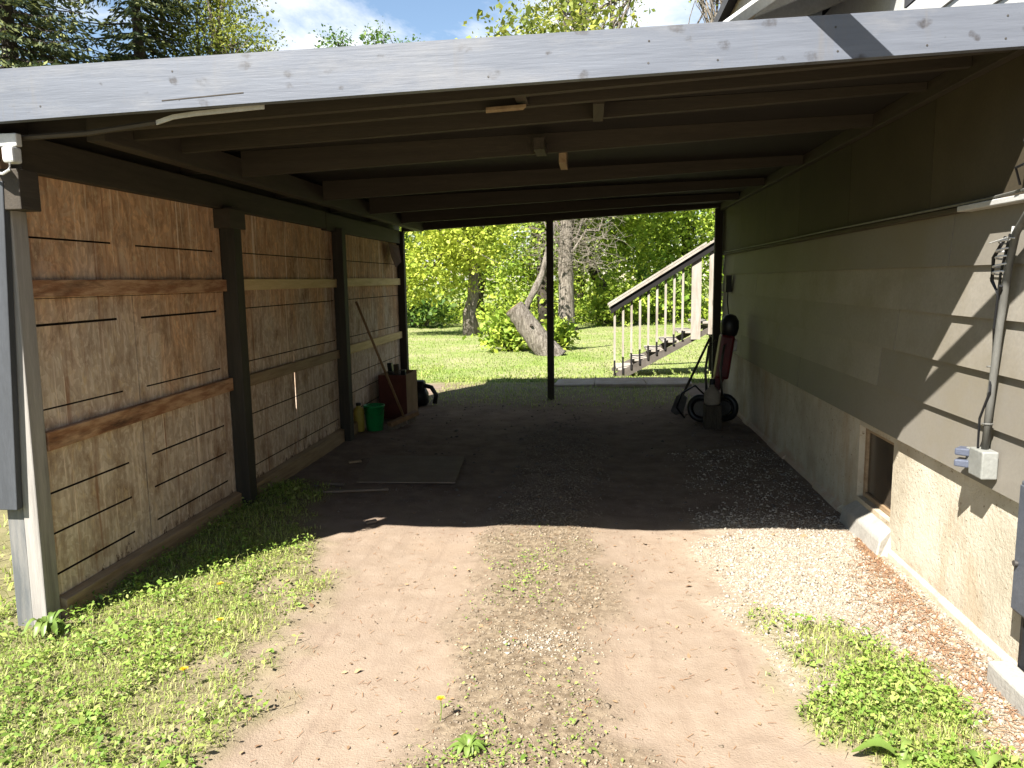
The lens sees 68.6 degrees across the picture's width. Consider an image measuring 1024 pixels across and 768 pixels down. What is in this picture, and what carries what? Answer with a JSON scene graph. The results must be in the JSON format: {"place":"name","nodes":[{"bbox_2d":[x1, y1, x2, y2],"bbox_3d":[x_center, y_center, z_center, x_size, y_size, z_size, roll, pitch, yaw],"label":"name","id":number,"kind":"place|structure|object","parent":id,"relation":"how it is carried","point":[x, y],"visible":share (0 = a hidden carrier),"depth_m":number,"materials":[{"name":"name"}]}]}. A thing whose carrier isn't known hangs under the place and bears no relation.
{"place":"outdoors","nodes":[
{"label":"outdoors","id":0,"kind":"place"},
{"bbox_2d":[0,0,719,283],"label":"sky","id":1,"kind":"structure","parent":0,"point":[434,19],"materials":[{"name":"blue"}]},
{"bbox_2d":[0,280,1023,767],"bbox_3d":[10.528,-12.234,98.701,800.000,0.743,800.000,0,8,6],"label":"ground","id":2,"kind":"structure","parent":0,"point":[668,716],"depth_m":3.66,"materials":[{"name":"brown soil"}]},
{"bbox_2d":[20,609,74,637],"bbox_3d":[-2.122,1.096,3.424,0.166,0.093,0.205,0,8,6],"label":"dock plant","id":3,"kind":"object","parent":2,"relation":"on","point":[48,623],"visible":1,"depth_m":3.39,"materials":[{"name":"green plant"}]},
{"bbox_2d":[0,0,119,68],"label":"spruce tree","id":4,"kind":"object","parent":2,"relation":"on","point":[32,43],"visible":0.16,"depth_m":17.32,"materials":[{"name":"green plant"}]},
{"bbox_2d":[57,0,212,62],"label":"spruce tree","id":5,"kind":"object","parent":2,"relation":"on","point":[139,36],"visible":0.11,"depth_m":20.10,"materials":[{"name":"green plant"}]},
{"bbox_2d":[0,476,338,767],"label":"verge weeds","id":6,"kind":"object","parent":2,"relation":"on","point":[97,708],"visible":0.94,"depth_m":3.18,"materials":[{"name":"green plant"}]},
{"bbox_2d":[0,480,347,767],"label":"verge grass","id":7,"kind":"structure","parent":2,"relation":"on","point":[229,621],"depth_m":3.37,"materials":[{"name":"green plant"}]},
{"bbox_2d":[179,666,187,686],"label":"dandelion","id":8,"kind":"object","parent":2,"relation":"on","point":[183,668],"visible":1,"depth_m":2.95,"materials":[{"name":"yellow plant"}]},
{"bbox_2d":[139,0,287,57],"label":"ash tree","id":9,"kind":"object","parent":2,"relation":"on","point":[219,38],"visible":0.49,"depth_m":20.92,"materials":[{"name":"green plant"}]},
{"bbox_2d":[0,364,444,624],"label":"side grass","id":10,"kind":"structure","parent":2,"relation":"on","point":[9,573],"depth_m":4.38,"materials":[{"name":"green plant"}]},
{"bbox_2d":[349,460,361,463],"bbox_3d":[-1.405,0.695,6.720,0.112,0.018,0.044,-4,8,-20],"label":"wood strip","id":11,"kind":"object","parent":2,"relation":"on","point":[355,461],"visible":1,"depth_m":6.70,"materials":[{"name":"brown wood"}]},
{"bbox_2d":[323,487,388,492],"bbox_3d":[-1.190,0.810,5.723,0.490,0.016,0.036,-2,8,-6],"label":"wood strip","id":12,"kind":"object","parent":2,"relation":"on","point":[358,490],"visible":1,"depth_m":5.71,"materials":[{"name":"brown wood"}]},
{"bbox_2d":[353,402,364,431],"bbox_3d":[-1.655,0.358,8.106,0.116,0.316,0.116,0,8,6],"label":"yellow jug","id":13,"kind":"object","parent":2,"relation":"on","point":[358,410],"visible":0.92,"depth_m":8.06,"materials":[{"name":"plastic"}]},
{"bbox_2d":[313,20,420,47],"bbox_3d":[-6.888,-10.239,35.898,6.586,14.026,4.760,0,8,6],"label":"poplar","id":14,"kind":"object","parent":2,"relation":"on","point":[361,37],"visible":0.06,"depth_m":34.84,"materials":[{"name":"green plant"}]},
{"bbox_2d":[365,519,376,523],"bbox_3d":[-0.943,0.921,5.022,0.072,0.018,0.036,-5,9,-27],"label":"wood strip","id":15,"kind":"object","parent":2,"relation":"on","point":[371,521],"visible":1,"depth_m":5.01,"materials":[{"name":"brown wood"}]},
{"bbox_2d":[363,403,384,430],"bbox_3d":[-1.501,0.364,8.182,0.238,0.280,0.236,0,8,6],"label":"green bucket","id":16,"kind":"object","parent":2,"relation":"on","point":[374,415],"visible":1,"depth_m":8.10,"materials":[{"name":"plastic"}]},
{"bbox_2d":[355,301,418,429],"bbox_3d":[-1.332,-0.197,8.166,0.668,1.419,0.177,-5,9,-30],"label":"push broom","id":17,"kind":"object","parent":2,"relation":"on","point":[409,418],"visible":1,"depth_m":8.22,"materials":[{"name":"brown wood"}]},
{"bbox_2d":[378,370,417,418],"bbox_3d":[-1.371,0.117,9.072,0.330,0.520,0.550,0,8,6],"label":"storage box","id":18,"kind":"object","parent":2,"relation":"on","point":[405,388],"visible":0.74,"depth_m":8.81,"materials":[{"name":"wood"}]},
{"bbox_2d":[387,363,393,371],"bbox_3d":[-1.484,-0.167,9.178,0.087,0.176,0.129,0,8,6],"label":"wood scrap","id":19,"kind":"object","parent":18,"relation":"on","point":[390,366],"visible":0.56,"depth_m":9.16,"materials":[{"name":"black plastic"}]},
{"bbox_2d":[393,364,399,374],"bbox_3d":[-1.365,-0.138,8.887,0.056,0.195,0.100,0,8,6],"label":"bottle","id":20,"kind":"object","parent":18,"relation":"on","point":[396,369],"visible":0.56,"depth_m":8.85,"materials":[{"name":"black plastic"}]},
{"bbox_2d":[357,455,464,482],"bbox_3d":[-0.871,0.726,6.449,0.939,0.016,0.920,0,8,6],"label":"plywood sheet","id":21,"kind":"object","parent":2,"relation":"on","point":[406,469],"visible":1,"depth_m":6.38,"materials":[{"name":"wood"}]},
{"bbox_2d":[399,227,432,286],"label":"woodland tree","id":22,"kind":"object","parent":2,"relation":"on","point":[406,234],"visible":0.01,"depth_m":28.63,"materials":[{"name":"green plant"}]},
{"bbox_2d":[417,380,437,405],"bbox_3d":[-1.172,0.116,9.753,0.381,0.330,0.259,6,10,39],"label":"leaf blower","id":23,"kind":"object","parent":2,"relation":"on","point":[423,394],"visible":0.64,"depth_m":9.71,"materials":[{"name":"black plastic"}]},
{"bbox_2d":[407,286,456,328],"bbox_3d":[-3.157,-2.647,25.799,2.584,1.635,2.069,0,8,6],"label":"bush","id":24,"kind":"object","parent":2,"relation":"on","point":[429,310],"visible":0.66,"depth_m":25.70,"materials":[{"name":"green plant"}]},
{"bbox_2d":[437,695,444,720],"bbox_3d":[-0.258,1.183,2.728,0.033,0.098,0.034,6,10,40],"label":"dandelion","id":25,"kind":"object","parent":2,"relation":"on","point":[440,697],"visible":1,"depth_m":2.73,"materials":[{"name":"yellow plant"}]},
{"bbox_2d":[399,223,529,335],"bbox_3d":[-1.886,-3.849,21.712,5.232,5.077,3.951,0,8,6],"label":"maple tree","id":26,"kind":"object","parent":2,"relation":"on","point":[454,253],"visible":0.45,"depth_m":21.27,"materials":[{"name":"green plant"}]},
{"bbox_2d":[405,224,527,319],"bbox_3d":[-1.451,-6.806,30.062,6.347,8.617,5.247,0,8,6],"label":"woodland tree","id":27,"kind":"object","parent":2,"relation":"on","point":[481,294],"visible":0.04,"depth_m":30.37,"materials":[{"name":"green plant"}]},
{"bbox_2d":[448,733,486,757],"bbox_3d":[-0.153,1.226,2.554,0.140,0.034,0.123,0,8,6],"label":"dock plant","id":28,"kind":"object","parent":2,"relation":"on","point":[467,742],"visible":1,"depth_m":2.55,"materials":[{"name":"green plant"}]},
{"bbox_2d":[158,526,782,767],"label":"track litter","id":29,"kind":"object","parent":2,"relation":"on","point":[519,650],"visible":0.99,"depth_m":3.17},
{"bbox_2d":[21,465,945,765],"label":"fallen leaves","id":30,"kind":"object","parent":2,"relation":"on","point":[515,637],"visible":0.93,"depth_m":3.48,"materials":[{"name":"brown plant"}]},
{"bbox_2d":[380,524,623,767],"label":"strip weeds","id":31,"kind":"object","parent":2,"relation":"on","point":[524,755],"visible":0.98,"depth_m":2.63,"materials":[{"name":"green plant"}]},
{"bbox_2d":[462,304,546,352],"bbox_3d":[-0.127,-1.254,17.022,1.969,1.136,1.177,0,8,6],"label":"bush","id":32,"kind":"object","parent":2,"relation":"on","point":[508,336],"visible":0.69,"depth_m":16.84,"materials":[{"name":"green plant"}]},
{"bbox_2d":[0,2,1023,626],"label":"carport","id":33,"kind":"object","parent":2,"relation":"on","point":[200,256],"visible":0.9,"depth_m":4.02,"materials":[{"name":"grey paint"}]},
{"bbox_2d":[0,133,21,174],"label":"security light","id":34,"kind":"object","parent":33,"relation":"attached to","point":[10,143],"visible":1,"depth_m":3.13,"materials":[{"name":"white plastic"}]},
{"bbox_2d":[506,222,565,355],"bbox_3d":[0.509,-1.855,15.938,1.288,3.128,0.602,0,8,6],"label":"leaning log","id":35,"kind":"object","parent":2,"relation":"on","point":[531,331],"visible":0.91,"depth_m":15.86,"materials":[{"name":"brown wood"}]},
{"bbox_2d":[142,521,940,767],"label":"track grit","id":36,"kind":"object","parent":2,"relation":"on","point":[543,760],"visible":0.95,"depth_m":3.19,"materials":[{"name":"gravel"}]},
{"bbox_2d":[473,218,611,323],"bbox_3d":[1.073,-5.533,26.266,5.358,7.122,4.172,0,8,6],"label":"shade tree","id":37,"kind":"object","parent":2,"relation":"on","point":[513,271],"visible":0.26,"depth_m":26.35,"materials":[{"name":"green plant"}]},
{"bbox_2d":[455,0,655,329],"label":"old grey tree","id":38,"kind":"object","parent":2,"relation":"on","point":[566,253],"visible":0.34,"depth_m":23.23,"materials":[{"name":"green plant"}]},
{"bbox_2d":[405,209,712,313],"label":"woodland","id":39,"kind":"object","parent":2,"relation":"on","point":[510,296],"visible":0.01,"depth_m":38.13,"materials":[{"name":"green plant"}]},
{"bbox_2d":[280,403,839,526],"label":"shaded stones","id":40,"kind":"object","parent":2,"relation":"on","point":[563,469],"visible":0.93,"depth_m":6.50,"materials":[{"name":"grey gravel"}]},
{"bbox_2d":[543,316,584,349],"bbox_3d":[1.109,-1.169,17.248,1.131,0.841,1.119,0,8,6],"label":"bush","id":41,"kind":"object","parent":2,"relation":"on","point":[564,331],"visible":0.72,"depth_m":17.03,"materials":[{"name":"green plant"}]},
{"bbox_2d":[407,272,722,325],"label":"undergrowth","id":42,"kind":"object","parent":2,"relation":"on","point":[458,312],"visible":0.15,"depth_m":27.35,"materials":[{"name":"green plant"}]},
{"bbox_2d":[554,378,594,386],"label":"stone slab","id":43,"kind":"structure","parent":2,"relation":"on","point":[585,382],"depth_m":11.34,"materials":[{"name":"grey stone"}]},
{"bbox_2d":[505,217,646,314],"bbox_3d":[2.761,-7.398,32.116,6.519,9.115,5.059,0,8,6],"label":"woodland tree","id":44,"kind":"object","parent":2,"relation":"on","point":[577,292],"visible":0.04,"depth_m":31.98,"materials":[{"name":"green plant"}]},
{"bbox_2d":[518,0,644,302],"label":"cottonwood tree","id":45,"kind":"object","parent":2,"relation":"on","point":[617,23],"visible":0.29,"depth_m":31.86,"materials":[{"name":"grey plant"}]},
{"bbox_2d":[595,377,646,387],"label":"stone slab","id":46,"kind":"structure","parent":2,"relation":"on","point":[623,382],"depth_m":11.16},
{"bbox_2d":[574,265,669,325],"bbox_3d":[3.538,-2.988,25.660,3.162,2.158,2.203,-3,8,-18],"label":"bush","id":47,"kind":"object","parent":2,"relation":"on","point":[600,303],"visible":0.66,"depth_m":25.45,"materials":[{"name":"green plant"}]},
{"bbox_2d":[573,210,711,322],"bbox_3d":[4.097,-5.629,27.007,5.799,7.144,4.583,0,8,6],"label":"woodland tree","id":48,"kind":"object","parent":2,"relation":"on","point":[631,223],"visible":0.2,"depth_m":26.55,"materials":[{"name":"green plant"}]},
{"bbox_2d":[596,211,706,309],"bbox_3d":[5.774,-8.045,33.526,6.504,9.946,5.453,-5,9,-30],"label":"woodland tree","id":49,"kind":"object","parent":2,"relation":"on","point":[614,269],"visible":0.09,"depth_m":33.44,"materials":[{"name":"green plant"}]},
{"bbox_2d":[608,240,713,376],"bbox_3d":[3.263,-1.234,12.344,3.330,2.265,1.060,0,8,6],"label":"outdoor stairs","id":50,"kind":"structure","parent":2,"relation":"on","point":[651,354],"depth_m":11.99,"materials":[{"name":"light wood"}]},
{"bbox_2d":[624,249,708,322],"bbox_3d":[5.394,-3.449,26.602,2.985,2.669,2.261,4,9,33],"label":"bush","id":51,"kind":"object","parent":2,"relation":"on","point":[687,289],"visible":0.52,"depth_m":26.41,"materials":[{"name":"green plant"}]},
{"bbox_2d":[643,377,692,386],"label":"stone slab","id":52,"kind":"structure","parent":2,"relation":"on","point":[668,381],"depth_m":11.24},
{"bbox_2d":[621,208,723,319],"bbox_3d":[6.827,-6.286,28.424,6.715,7.801,4.705,-3,8,-18],"label":"woodland tree","id":53,"kind":"object","parent":2,"relation":"on","point":[687,237],"visible":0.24,"depth_m":27.81,"materials":[{"name":"green plant"}]},
{"bbox_2d":[676,385,703,417],"bbox_3d":[2.002,0.200,8.483,0.314,0.406,0.160,-2,8,-5],"label":"hose loop","id":54,"kind":"object","parent":2,"relation":"on","point":[686,390],"visible":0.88,"depth_m":8.41,"materials":[{"name":"black plastic"}]},
{"bbox_2d":[671,338,710,414],"bbox_3d":[2.175,-0.094,8.967,0.632,0.874,0.130,-6,9,-32],"label":"shovel","id":55,"kind":"object","parent":2,"relation":"on","point":[681,405],"visible":0.85,"depth_m":8.90,"materials":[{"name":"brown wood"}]},
{"bbox_2d":[685,0,723,314],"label":"bare branched tree","id":56,"kind":"object","parent":2,"relation":"on","point":[708,10],"visible":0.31,"depth_m":28.66,"materials":[{"name":"grey plant"}]},
{"bbox_2d":[691,211,723,283],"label":"woodland tree","id":57,"kind":"object","parent":2,"relation":"on","point":[706,255],"visible":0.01,"depth_m":29.16,"materials":[{"name":"green plant"}]},
{"bbox_2d":[703,403,721,428],"bbox_3d":[2.135,0.347,7.995,0.170,0.258,0.160,0,8,6],"label":"wooden crate","id":58,"kind":"object","parent":2,"relation":"on","point":[712,417],"visible":0.9,"depth_m":7.92,"materials":[{"name":"brown wood"}]},
{"bbox_2d":[704,385,720,405],"bbox_3d":[2.127,0.113,7.963,0.167,0.210,0.170,0,8,6],"label":"white jug","id":59,"kind":"object","parent":58,"relation":"on","point":[712,395],"visible":1,"depth_m":7.90,"materials":[{"name":"white plastic"}]},
{"bbox_2d":[687,314,738,421],"bbox_3d":[2.223,-0.169,8.258,0.431,1.196,0.407,-6,9,-32],"label":"garden tiller","id":60,"kind":"object","parent":2,"relation":"on","point":[727,340],"visible":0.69,"depth_m":8.13,"materials":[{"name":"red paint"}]},
{"bbox_2d":[668,449,1023,760],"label":"wall gravel","id":61,"kind":"structure","parent":2,"relation":"on","point":[783,580],"depth_m":3.89,"materials":[{"name":"grey gravel"}]},
{"bbox_2d":[713,0,1023,665],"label":"house","id":62,"kind":"structure","parent":2,"relation":"on","point":[855,384],"depth_m":4.04,"materials":[{"name":"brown wood"}]},
{"bbox_2d":[725,275,731,313],"bbox_3d":[2.591,-1.063,8.974,0.070,0.471,0.126,0,8,6],"label":"wall socket","id":63,"kind":"object","parent":62,"relation":"attached to","point":[728,283],"depth_m":8.95,"materials":[{"name":"black plastic"}]},
{"bbox_2d":[839,428,893,556],"bbox_3d":[2.185,0.653,4.560,0.173,0.713,0.660,0,8,6],"label":"window","id":64,"kind":"structure","parent":62,"relation":"in","point":[879,451],"depth_m":4.57,"materials":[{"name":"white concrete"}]},
{"bbox_2d":[723,188,1023,252],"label":"wall cable","id":65,"kind":"object","parent":62,"relation":"attached to","point":[967,202],"depth_m":3.84,"materials":[{"name":"grey plastic"}]},
{"bbox_2d":[954,212,1023,479],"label":"electrical conduit","id":66,"kind":"object","parent":62,"relation":"attached to","point":[981,462],"visible":1,"depth_m":3.05,"materials":[{"name":"white plastic"}]},
{"bbox_2d":[1011,480,1023,671],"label":"utility box","id":67,"kind":"object","parent":62,"relation":"attached to","point":[1017,601],"visible":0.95,"depth_m":2.85,"materials":[{"name":"grey metal"}]},
{"bbox_2d":[1011,485,1023,616],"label":"door","id":68,"kind":"structure","parent":67,"relation":"in","point":[1017,599],"depth_m":2.85,"materials":[{"name":"grey metal"}]},
{"bbox_2d":[1014,141,1023,184],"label":"cable loop","id":69,"kind":"object","parent":62,"relation":"hanging from","point":[1017,173],"visible":1,"depth_m":2.82,"materials":[{"name":"black rubber"}]},
{"bbox_2d":[742,602,1023,767],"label":"grass patch","id":70,"kind":"object","parent":2,"relation":"on","point":[867,693],"visible":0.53,"depth_m":2.81,"materials":[{"name":"green plant"}]},
{"bbox_2d":[748,601,1023,767],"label":"patch weeds","id":71,"kind":"object","parent":2,"relation":"on","point":[871,711],"visible":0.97,"depth_m":2.73,"materials":[{"name":"green plant"}]},
{"bbox_2d":[851,737,939,767],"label":"dock plant","id":72,"kind":"object","parent":2,"relation":"on","point":[881,742],"visible":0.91,"depth_m":2.45,"materials":[{"name":"green plant"}]},
{"bbox_2d":[801,537,1023,767],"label":"needle litter","id":73,"kind":"object","parent":2,"relation":"on","point":[869,552],"visible":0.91,"depth_m":3.31,"materials":[{"name":"brown plant"}]},
{"bbox_2d":[959,749,1014,767],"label":"dock plant","id":74,"kind":"object","parent":2,"relation":"on","point":[994,758],"visible":0.92,"depth_m":2.37,"materials":[{"name":"green plant"}]},
{"bbox_2d":[986,661,1023,717],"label":"concrete block","id":75,"kind":"structure","parent":2,"relation":"on","point":[1005,679],"depth_m":2.83,"materials":[{"name":"white concrete"}]},
{"bbox_2d":[384,427,666,767],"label":"strip gravel","id":76,"kind":"structure","parent":0,"point":[569,751],"depth_m":3.67,"materials":[{"name":"grey gravel"}]},
{"bbox_2d":[408,321,710,382],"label":"lawn","id":77,"kind":"structure","parent":0,"point":[559,373],"depth_m":14.66,"materials":[{"name":"green plant"}]},
{"bbox_2d":[429,372,697,412],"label":"shaded grass","id":78,"kind":"structure","parent":0,"point":[538,390],"depth_m":10.67,"materials":[{"name":"green plant"}]},
{"bbox_2d":[463,622,682,670],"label":"pale gravel","id":79,"kind":"structure","parent":0,"point":[547,641],"depth_m":3.31,"materials":[{"name":"grey gravel"}]}
]}

